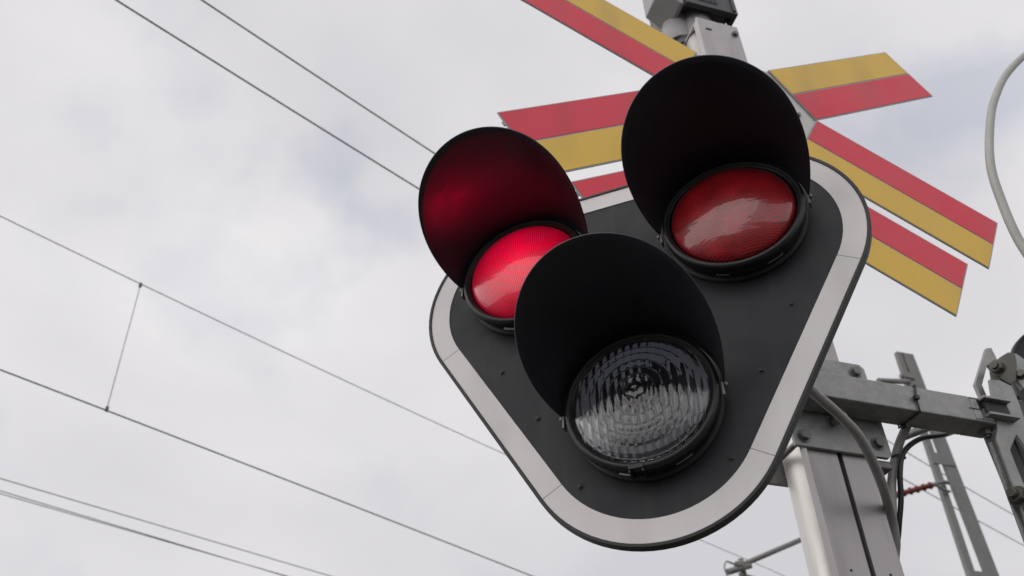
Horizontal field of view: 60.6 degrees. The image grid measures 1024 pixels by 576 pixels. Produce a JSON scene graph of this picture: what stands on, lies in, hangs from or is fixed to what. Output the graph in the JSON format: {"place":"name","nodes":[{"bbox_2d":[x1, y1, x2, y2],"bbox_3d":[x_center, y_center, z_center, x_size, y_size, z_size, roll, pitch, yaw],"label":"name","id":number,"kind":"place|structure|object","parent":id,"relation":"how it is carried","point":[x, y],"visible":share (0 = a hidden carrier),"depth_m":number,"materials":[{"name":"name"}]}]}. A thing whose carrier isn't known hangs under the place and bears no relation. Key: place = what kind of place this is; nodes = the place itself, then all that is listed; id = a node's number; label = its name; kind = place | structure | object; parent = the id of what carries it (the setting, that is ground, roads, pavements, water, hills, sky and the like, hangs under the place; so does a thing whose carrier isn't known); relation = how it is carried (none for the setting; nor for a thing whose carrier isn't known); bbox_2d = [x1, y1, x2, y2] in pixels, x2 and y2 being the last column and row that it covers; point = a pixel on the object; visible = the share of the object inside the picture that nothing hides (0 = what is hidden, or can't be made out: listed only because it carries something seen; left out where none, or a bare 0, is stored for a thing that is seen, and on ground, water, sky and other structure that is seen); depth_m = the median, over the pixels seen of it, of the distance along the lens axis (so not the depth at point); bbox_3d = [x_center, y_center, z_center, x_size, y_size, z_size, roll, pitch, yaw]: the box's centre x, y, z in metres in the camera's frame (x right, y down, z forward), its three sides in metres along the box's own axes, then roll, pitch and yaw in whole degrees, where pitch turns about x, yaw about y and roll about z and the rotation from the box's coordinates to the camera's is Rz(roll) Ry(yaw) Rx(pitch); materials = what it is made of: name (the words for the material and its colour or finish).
{"place":"outdoors","nodes":[
{"label":"outdoors","id":0,"kind":"place"},
{"bbox_2d":[0,0,1023,575],"label":"sky","id":1,"kind":"structure","parent":0,"point":[125,147],"materials":[{"name":"white"}]},
{"label":"ground","id":2,"kind":"structure","parent":0,"visible":0},
{"bbox_2d":[683,17,903,575],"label":"signal pole","id":3,"kind":"object","parent":2,"relation":"on","point":[842,521],"visible":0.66,"depth_m":1.73,"materials":[{"name":"metal"}]},
{"bbox_2d":[643,0,737,43],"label":"warning bell","id":4,"kind":"object","parent":3,"relation":"on","point":[674,19],"visible":0.5,"depth_m":2.92,"materials":[{"name":"grey plastic"}]},
{"bbox_2d":[497,0,997,316],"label":"crossbuck sign","id":5,"kind":"object","parent":3,"relation":"attached to","point":[574,135],"visible":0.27,"depth_m":2.38,"materials":[{"name":"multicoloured metal"}]},
{"bbox_2d":[809,385,900,558],"bbox_3d":[0.590,0.741,1.282,0.543,1.310,0.157,28,-48,-29],"label":"cable","id":6,"kind":"object","parent":3,"relation":"attached to","point":[840,416],"visible":0.63,"depth_m":1.66,"materials":[{"name":"grey plastic"}]},
{"bbox_2d":[768,359,996,487],"bbox_3d":[0.601,0.263,1.864,0.846,0.254,0.292,14,-42,-17],"label":"mounting arm","id":7,"kind":"object","parent":3,"relation":"attached to","point":[868,408],"visible":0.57,"depth_m":1.83},
{"bbox_2d":[418,55,871,551],"bbox_3d":[0.191,0.032,1.490,0.857,0.783,0.409,-15,-43,17],"label":"crossing signal","id":8,"kind":"object","parent":7,"relation":"attached to","point":[635,364],"visible":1,"depth_m":1.50,"materials":[{"name":"black metal"}]},
{"bbox_2d":[887,427,911,516],"bbox_3d":[0.825,0.823,1.482,0.182,1.438,0.068,-7,-41,7],"label":"cable","id":9,"kind":"object","parent":7,"relation":"hanging from","point":[902,435],"visible":0.48,"depth_m":1.84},
{"bbox_2d":[898,384,920,428],"bbox_3d":[0.839,0.253,1.860,0.020,0.079,0.077,14,-42,-16],"label":"cable tie","id":10,"kind":"object","parent":7,"relation":"attached to","point":[916,397],"visible":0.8,"depth_m":1.84,"materials":[{"name":"black plastic"}]},
{"bbox_2d":[897,432,953,539],"bbox_3d":[0.951,0.853,1.541,0.417,1.466,0.133,10,-41,-12],"label":"cable","id":11,"kind":"object","parent":7,"relation":"hanging from","point":[907,447],"visible":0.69,"depth_m":1.81,"materials":[{"name":"black plastic"}]},
{"bbox_2d":[906,348,1023,541],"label":"clamp fitting","id":12,"kind":"object","parent":7,"relation":"attached to","point":[1003,406],"visible":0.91,"depth_m":1.88,"materials":[{"name":"metal"}]},
{"bbox_2d":[985,52,1023,256],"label":"conduit","id":13,"kind":"object","parent":12,"relation":"attached to","point":[1007,215],"visible":1,"depth_m":2.02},
{"bbox_2d":[1010,335,1023,400],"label":"crossing signal","id":14,"kind":"object","parent":12,"relation":"attached to","point":[1018,347],"visible":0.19,"depth_m":2.50,"materials":[{"name":"black metal"}]},
{"bbox_2d":[876,351,998,575],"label":"catenary mast","id":15,"kind":"object","parent":2,"relation":"on","point":[910,375],"visible":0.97,"depth_m":10.02,"materials":[{"name":"metal"}]},
{"bbox_2d":[0,490,282,575],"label":"overhead wire","id":16,"kind":"object","parent":15,"relation":"attached to","point":[125,528],"visible":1,"depth_m":11.14,"materials":[{"name":"grey metal"}]},
{"bbox_2d":[0,493,285,575],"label":"overhead wire","id":17,"kind":"object","parent":15,"relation":"attached to","point":[125,529],"visible":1,"depth_m":11.13,"materials":[{"name":"grey metal"}]},
{"bbox_2d":[0,478,329,575],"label":"overhead wire","id":18,"kind":"object","parent":15,"relation":"attached to","point":[159,525],"visible":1,"depth_m":11.09,"materials":[{"name":"grey metal"}]},
{"bbox_2d":[0,216,782,575],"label":"overhead wire","id":19,"kind":"object","parent":15,"relation":"attached to","point":[280,350],"visible":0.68,"depth_m":10.06,"materials":[{"name":"grey metal"}]},
{"bbox_2d":[105,282,141,411],"bbox_3d":[-3.923,0.565,8.870,0.116,1.565,0.035,30,-49,-31],"label":"dropper","id":20,"kind":"object","parent":19,"relation":"hanging from","point":[107,406],"visible":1,"depth_m":8.81,"materials":[{"name":"grey metal"}]},
{"bbox_2d":[0,369,531,575],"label":"overhead wire","id":21,"kind":"object","parent":20,"relation":"hanging from","point":[251,466],"visible":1,"depth_m":9.15,"materials":[{"name":"brown metal"}]},
{"bbox_2d":[115,0,1023,545],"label":"overhead wire","id":22,"kind":"object","parent":15,"relation":"attached to","point":[339,140],"visible":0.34,"depth_m":7.16,"materials":[{"name":"brown metal"}]},
{"bbox_2d":[201,0,1012,514],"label":"overhead wire","id":23,"kind":"object","parent":15,"relation":"attached to","point":[417,142],"visible":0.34,"depth_m":7.55,"materials":[{"name":"brown metal"}]},
{"bbox_2d":[724,537,800,575],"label":"cantilever tube","id":24,"kind":"object","parent":15,"relation":"attached to","point":[741,565],"visible":0.96,"depth_m":10.04,"materials":[{"name":"metal"}]},
{"bbox_2d":[897,482,937,498],"bbox_3d":[4.455,2.242,9.723,0.702,0.288,0.083,10,-41,-12],"label":"insulator","id":25,"kind":"object","parent":15,"relation":"attached to","point":[918,489],"visible":0.72,"depth_m":9.74,"materials":[{"name":"red ceramic"}]}
]}

